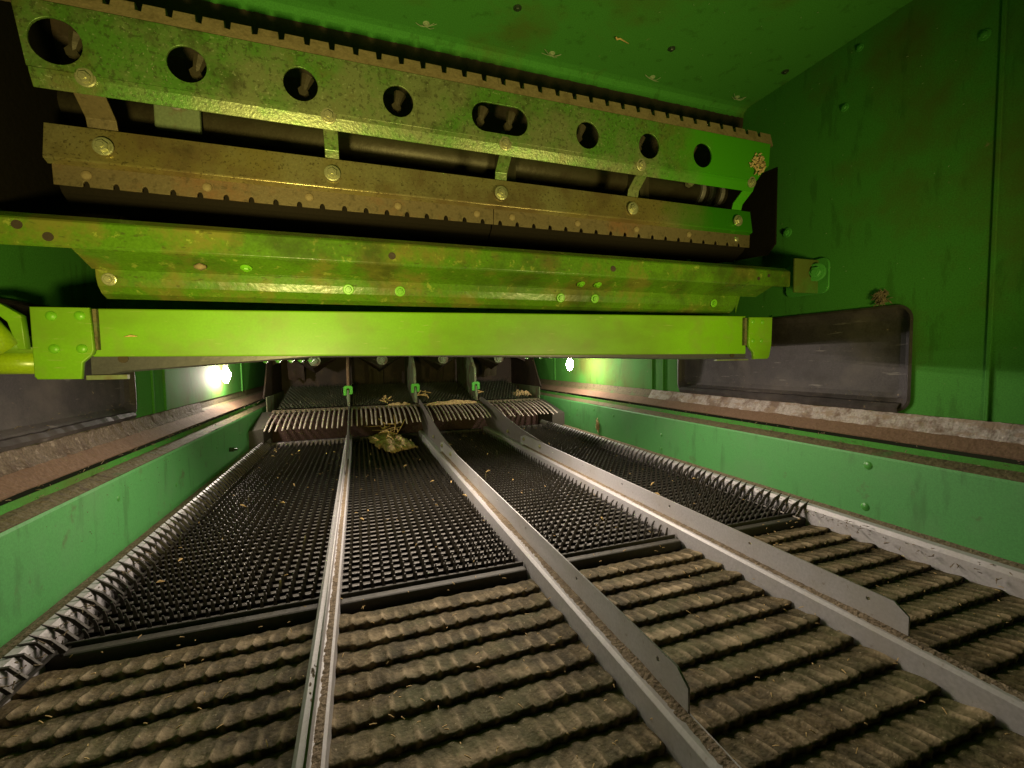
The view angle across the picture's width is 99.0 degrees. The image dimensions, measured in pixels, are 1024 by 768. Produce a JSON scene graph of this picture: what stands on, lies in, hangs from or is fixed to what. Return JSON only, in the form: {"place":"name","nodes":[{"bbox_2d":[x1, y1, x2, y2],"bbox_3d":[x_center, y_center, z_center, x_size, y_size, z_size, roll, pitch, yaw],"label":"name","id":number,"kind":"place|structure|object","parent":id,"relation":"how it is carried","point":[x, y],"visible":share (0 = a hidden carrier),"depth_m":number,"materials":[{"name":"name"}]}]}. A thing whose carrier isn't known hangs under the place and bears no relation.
{"place":"outdoors","nodes":[
{"label":"outdoors","id":0,"kind":"place"},
{"bbox_2d":[0,209,265,647],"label":"side wall","id":1,"kind":"structure","parent":0,"point":[59,557],"depth_m":0.98,"materials":[{"name":"green metal"}]},
{"bbox_2d":[0,303,34,373],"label":"formed bracket","id":2,"kind":"object","parent":1,"relation":"attached to","point":[16,352],"visible":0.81,"depth_m":0.74,"materials":[{"name":"metal"}]},
{"bbox_2d":[29,307,771,379],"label":"cross beam","id":3,"kind":"structure","parent":2,"relation":"attached to","point":[68,342],"depth_m":0.93,"materials":[{"name":"metal"}]},
{"bbox_2d":[0,439,270,704],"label":"side rail","id":4,"kind":"object","parent":1,"relation":"attached to","point":[36,627],"visible":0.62,"depth_m":0.81,"materials":[{"name":"metal"}]},
{"bbox_2d":[0,641,64,707],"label":"bent finger row","id":5,"kind":"object","parent":4,"relation":"attached to","point":[9,693],"visible":1,"depth_m":0.62,"materials":[{"name":"metal"}]},
{"bbox_2d":[81,438,799,667],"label":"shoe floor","id":6,"kind":"structure","parent":0,"point":[301,578],"depth_m":1.21,"materials":[{"name":"metal"}]},
{"bbox_2d":[0,619,315,767],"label":"stepped pan","id":7,"kind":"object","parent":6,"relation":"on","point":[255,708],"visible":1,"depth_m":0.58,"materials":[{"name":"brown metal"}]},
{"bbox_2d":[28,438,345,671],"bbox_3d":[-0.848,0.362,1.601,0.401,0.071,1.855,-2,3,-19],"label":"finger sieve","id":8,"kind":"object","parent":6,"relation":"on","point":[86,650],"visible":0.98,"depth_m":0.94,"materials":[{"name":"metal"}]},
{"bbox_2d":[0,451,262,689],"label":"strip","id":9,"kind":"object","parent":8,"relation":"on","point":[44,643],"visible":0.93,"depth_m":0.70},
{"bbox_2d":[248,412,272,448],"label":"corner block","id":10,"kind":"structure","parent":6,"relation":"on","point":[257,435],"depth_m":2.29,"materials":[{"name":"metal"}]},
{"bbox_2d":[291,403,352,767],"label":"divider rail","id":11,"kind":"object","parent":6,"relation":"on","point":[313,741],"visible":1,"depth_m":0.64,"materials":[{"name":"metal"}]},
{"bbox_2d":[269,401,539,442],"bbox_3d":[-0.600,0.247,2.800,1.680,0.208,0.070,-2,3,-19],"label":"comb step","id":12,"kind":"object","parent":6,"relation":"on","point":[306,433],"visible":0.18,"depth_m":2.68,"materials":[{"name":"brown metal"}]},
{"bbox_2d":[263,407,347,431],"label":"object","id":13,"kind":"object","parent":12,"relation":"on","point":[294,411],"visible":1,"depth_m":2.41,"materials":[{"name":"metal"}]},
{"bbox_2d":[350,404,420,426],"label":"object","id":14,"kind":"object","parent":12,"relation":"attached to","point":[374,407],"visible":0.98,"depth_m":2.55,"materials":[{"name":"metal"}]},
{"bbox_2d":[388,402,409,405],"bbox_3d":[-0.712,0.127,2.760,0.163,0.028,0.062,-2,3,-19],"label":"husk pile","id":15,"kind":"object","parent":12,"relation":"on","point":[399,403],"visible":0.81,"depth_m":2.75,"materials":[{"name":"beige plant"}]},
{"bbox_2d":[417,401,490,421],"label":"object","id":16,"kind":"object","parent":12,"relation":"attached to","point":[468,410],"visible":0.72,"depth_m":2.65,"materials":[{"name":"metal"}]},
{"bbox_2d":[424,400,478,405],"bbox_3d":[-0.396,0.117,2.838,0.381,0.034,0.095,-2,3,-19],"label":"husk pile","id":17,"kind":"object","parent":16,"relation":"on","point":[451,402],"visible":0.98,"depth_m":2.81,"materials":[{"name":"beige plant"}]},
{"bbox_2d":[479,398,557,416],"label":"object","id":18,"kind":"object","parent":12,"relation":"attached to","point":[525,400],"visible":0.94,"depth_m":2.83,"materials":[{"name":"metal"}]},
{"bbox_2d":[340,433,526,613],"bbox_3d":[-0.450,0.360,1.744,0.374,0.047,1.850,-2,3,-19],"label":"finger sieve","id":19,"kind":"object","parent":6,"relation":"on","point":[383,595],"visible":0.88,"depth_m":1.09,"materials":[{"name":"metal"}]},
{"bbox_2d":[366,415,417,452],"bbox_3d":[-0.648,0.255,2.318,0.214,0.134,0.527,-2,4,-26],"label":"straw clump","id":20,"kind":"object","parent":19,"relation":"on","point":[387,442],"visible":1,"depth_m":2.25,"materials":[{"name":"plant"}]},
{"bbox_2d":[156,428,695,582],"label":"loose stalks","id":21,"kind":"object","parent":19,"relation":"on","point":[368,510],"visible":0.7,"depth_m":1.37,"materials":[{"name":"plant"}]},
{"bbox_2d":[328,579,682,767],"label":"stepped pan","id":22,"kind":"object","parent":6,"relation":"on","point":[437,665],"visible":1,"depth_m":0.60,"materials":[{"name":"brown metal"}]},
{"bbox_2d":[538,399,564,424],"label":"corner block","id":23,"kind":"structure","parent":6,"relation":"on","point":[558,418],"depth_m":2.85,"materials":[{"name":"metal"}]},
{"bbox_2d":[440,428,680,569],"bbox_3d":[-0.065,0.347,1.879,0.369,0.047,1.850,-2,3,-19],"label":"finger sieve","id":24,"kind":"object","parent":6,"relation":"on","point":[460,440],"visible":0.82,"depth_m":1.31,"materials":[{"name":"metal"}]},
{"bbox_2d":[178,438,743,575],"bbox_3d":[-0.242,0.341,1.781,1.583,0.015,1.686,-2,3,-19],"label":"sieve chaff","id":25,"kind":"object","parent":24,"relation":"on","point":[433,499],"visible":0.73,"depth_m":1.45,"materials":[{"name":"plant"}]},
{"bbox_2d":[419,399,740,767],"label":"divider rail","id":26,"kind":"object","parent":6,"relation":"on","point":[625,650],"visible":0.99,"depth_m":0.67,"materials":[{"name":"metal"}]},
{"bbox_2d":[519,421,808,536],"bbox_3d":[0.329,0.321,2.016,0.396,0.071,1.850,-2,3,-19],"label":"finger sieve","id":27,"kind":"object","parent":6,"relation":"on","point":[749,527],"visible":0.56,"depth_m":1.49,"materials":[{"name":"metal"}]},
{"bbox_2d":[573,430,1011,583],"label":"chaff bits","id":28,"kind":"object","parent":27,"relation":"on","point":[840,523],"visible":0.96,"depth_m":1.10,"materials":[{"name":"beige plant"}]},
{"bbox_2d":[480,397,1023,735],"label":"divider rail","id":29,"kind":"object","parent":6,"relation":"on","point":[879,622],"visible":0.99,"depth_m":0.81,"materials":[{"name":"metal"}]},
{"bbox_2d":[578,548,1023,767],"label":"stepped pan","id":30,"kind":"object","parent":6,"relation":"on","point":[741,716],"visible":0.84,"depth_m":0.61,"materials":[{"name":"brown metal"}]},
{"bbox_2d":[750,524,1023,693],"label":"stepped pan","id":31,"kind":"object","parent":6,"relation":"on","point":[969,638],"visible":0.59,"depth_m":0.82,"materials":[{"name":"brown metal"}]},
{"bbox_2d":[11,520,1022,767],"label":"chaff crumbs","id":32,"kind":"object","parent":31,"relation":"on","point":[477,666],"visible":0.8,"depth_m":0.59,"materials":[{"name":"plant"}]},
{"bbox_2d":[106,216,775,409],"bbox_3d":[-0.469,-0.161,2.400,1.950,1.063,2.650,-2,3,-19],"label":"bulkhead","id":33,"kind":"object","parent":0,"point":[153,304],"visible":0.07,"depth_m":1.36,"materials":[{"name":"metal"}]},
{"bbox_2d":[221,364,230,382],"bbox_3d":[-1.345,-0.151,2.045,0.040,0.290,0.040,-2,3,-19],"label":"light bulb","id":34,"kind":"object","parent":33,"relation":"hanging from","point":[225,374],"visible":0.81,"depth_m":2.04,"materials":[{"name":"white"}]},
{"bbox_2d":[0,0,777,262],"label":"beater guard","id":35,"kind":"object","parent":33,"relation":"attached to","point":[53,161],"visible":0.99,"depth_m":0.98,"materials":[{"name":"green metal"}]},
{"bbox_2d":[57,30,727,207],"bbox_3d":[-0.079,-0.649,1.236,1.930,0.198,0.272,-2,3,-19],"label":"beater shaft","id":36,"kind":"object","parent":35,"relation":"attached to","point":[133,116],"visible":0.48,"depth_m":1.16,"materials":[{"name":"metal"}]},
{"bbox_2d":[749,153,765,175],"bbox_3d":[0.748,-0.673,1.336,0.064,0.068,0.019,-2,3,-19],"label":"chaff plug","id":37,"kind":"object","parent":35,"relation":"attached to","point":[760,158],"visible":1,"depth_m":1.33,"materials":[{"name":"beige plant"}]},
{"bbox_2d":[263,356,541,411],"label":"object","id":38,"kind":"object","parent":33,"relation":"attached to","point":[521,373],"visible":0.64,"depth_m":3.25,"materials":[{"name":"metal"}]},
{"bbox_2d":[287,359,304,382],"bbox_3d":[-1.468,-0.102,2.974,0.100,0.189,0.048,-2,3,-19],"label":"torn flap","id":39,"kind":"object","parent":38,"relation":"hanging from","point":[295,370],"visible":0.64,"depth_m":2.97,"materials":[{"name":"rubber"}]},
{"bbox_2d":[484,365,496,375],"bbox_3d":[-0.167,-0.151,3.430,0.100,0.182,0.048,-2,3,-19],"label":"torn flap","id":40,"kind":"object","parent":38,"relation":"hanging from","point":[489,371],"visible":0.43,"depth_m":3.43,"materials":[{"name":"brown rubber"}]},
{"bbox_3d":[-0.720,0.189,3.137,1.680,0.010,0.630,-2,3,-19],"label":"rear tray","id":41,"kind":"object","parent":38,"relation":"attached to","visible":0},
{"bbox_2d":[277,384,346,409],"bbox_3d":[-1.296,0.074,2.891,0.386,0.125,0.524,-2,3,-19],"label":"sieve","id":42,"kind":"object","parent":41,"relation":"on","point":[306,396],"visible":0.97,"depth_m":2.84,"materials":[{"name":"grey metal"}]},
{"bbox_2d":[343,357,352,405],"bbox_3d":[-1.106,-0.038,2.959,0.054,0.328,0.589,-2,3,-19],"label":"divider","id":43,"kind":"object","parent":41,"relation":"on","point":[348,390],"visible":0.89,"depth_m":2.71,"materials":[{"name":"grey metal"}]},
{"bbox_2d":[351,382,413,405],"bbox_3d":[-0.909,0.060,3.026,0.386,0.125,0.526,-2,3,-19],"label":"sieve","id":44,"kind":"object","parent":41,"relation":"on","point":[371,394],"visible":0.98,"depth_m":3.00,"materials":[{"name":"grey metal"}]},
{"bbox_2d":[379,395,392,402],"bbox_3d":[-0.802,0.100,2.840,0.080,0.053,0.094,0,3,13],"label":"straw tuft","id":45,"kind":"object","parent":44,"relation":"on","point":[384,399],"visible":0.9,"depth_m":2.83,"materials":[{"name":"beige plant"}]},
{"bbox_2d":[404,356,419,402],"bbox_3d":[-0.719,-0.052,3.094,0.054,0.328,0.589,-2,3,-19],"label":"divider","id":46,"kind":"object","parent":41,"relation":"on","point":[410,376],"visible":0.91,"depth_m":2.94,"materials":[{"name":"grey metal"}]},
{"bbox_2d":[416,380,473,402],"bbox_3d":[-0.524,0.047,3.161,0.382,0.125,0.525,-2,3,-19],"label":"sieve","id":47,"kind":"object","parent":41,"relation":"on","point":[439,391],"visible":0.9,"depth_m":3.13,"materials":[{"name":"grey metal"}]},
{"bbox_2d":[417,390,430,397],"bbox_3d":[-0.575,0.065,2.914,0.092,0.053,0.134,0,3,22],"label":"straw tuft","id":48,"kind":"object","parent":47,"relation":"on","point":[426,395],"visible":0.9,"depth_m":2.89,"materials":[{"name":"beige plant"}]},
{"bbox_2d":[456,357,479,399],"bbox_3d":[-0.337,-0.065,3.228,0.054,0.328,0.589,-2,3,-19],"label":"divider","id":49,"kind":"object","parent":41,"relation":"on","point":[466,372],"visible":0.89,"depth_m":3.14,"materials":[{"name":"grey metal"}]},
{"bbox_2d":[476,378,527,399],"bbox_3d":[-0.141,0.034,3.291,0.382,0.125,0.532,-2,3,-19],"label":"sieve","id":50,"kind":"object","parent":41,"relation":"on","point":[491,389],"visible":0.82,"depth_m":3.26,"materials":[{"name":"grey metal"}]},
{"bbox_2d":[513,389,530,395],"bbox_3d":[0.060,0.061,3.229,0.138,0.043,0.186,-2,3,-19],"label":"husk pile","id":51,"kind":"object","parent":50,"relation":"on","point":[520,392],"visible":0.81,"depth_m":3.18,"materials":[{"name":"beige plant"}]},
{"bbox_2d":[566,358,572,369],"bbox_3d":[0.334,-0.214,2.537,0.040,0.271,0.040,-2,3,-19],"label":"light bulb","id":52,"kind":"object","parent":33,"relation":"hanging from","point":[569,363],"visible":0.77,"depth_m":2.53,"materials":[{"name":"white"}]},
{"bbox_2d":[50,0,912,203],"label":"ceiling panel","id":53,"kind":"structure","parent":0,"point":[659,62],"depth_m":1.19,"materials":[{"name":"green paint"}]},
{"bbox_2d":[0,389,1023,532],"label":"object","id":54,"kind":"structure","parent":0,"point":[986,457],"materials":[{"name":"brown metal"}]},
{"bbox_2d":[534,0,1023,563],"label":"side wall","id":55,"kind":"structure","parent":0,"point":[876,130],"depth_m":1.14,"materials":[{"name":"green metal"}]},
{"bbox_2d":[0,211,829,313],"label":"cross channel","id":56,"kind":"object","parent":55,"relation":"attached to","point":[134,260],"visible":1,"depth_m":0.95,"materials":[{"name":"paint"}]},
{"bbox_2d":[194,263,206,270],"bbox_3d":[-0.599,-0.226,0.839,0.020,0.016,0.014,-4,5,-45],"label":"dirt spot","id":57,"kind":"object","parent":56,"relation":"attached to","point":[200,266],"visible":1,"depth_m":0.83,"materials":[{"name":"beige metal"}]},
{"bbox_2d":[14,382,902,434],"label":"cover crumbs","id":58,"kind":"object","parent":55,"relation":"on","point":[138,400],"visible":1,"depth_m":1.13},
{"bbox_2d":[0,391,1022,502],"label":"ledge crumbs","id":59,"kind":"object","parent":55,"relation":"on","point":[555,393],"visible":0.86,"depth_m":1.25,"materials":[{"name":"brown plant"}]},
{"bbox_2d":[595,418,599,433],"bbox_3d":[0.472,0.232,2.409,0.022,0.096,0.044,-2,3,-19],"label":"dirt nest","id":60,"kind":"object","parent":55,"relation":"attached to","point":[597,426],"visible":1,"depth_m":2.40,"materials":[{"name":"brown soil"}]},
{"bbox_2d":[540,420,1023,598],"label":"side rail","id":61,"kind":"object","parent":55,"relation":"attached to","point":[948,554],"visible":0.73,"depth_m":1.04,"materials":[{"name":"metal"}]},
{"bbox_2d":[871,288,892,306],"bbox_3d":[0.987,-0.231,1.166,0.026,0.047,0.051,-3,4,-36],"label":"dirt nest","id":62,"kind":"object","parent":55,"relation":"on","point":[879,296],"visible":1,"depth_m":1.16,"materials":[{"name":"brown soil"}]}
]}

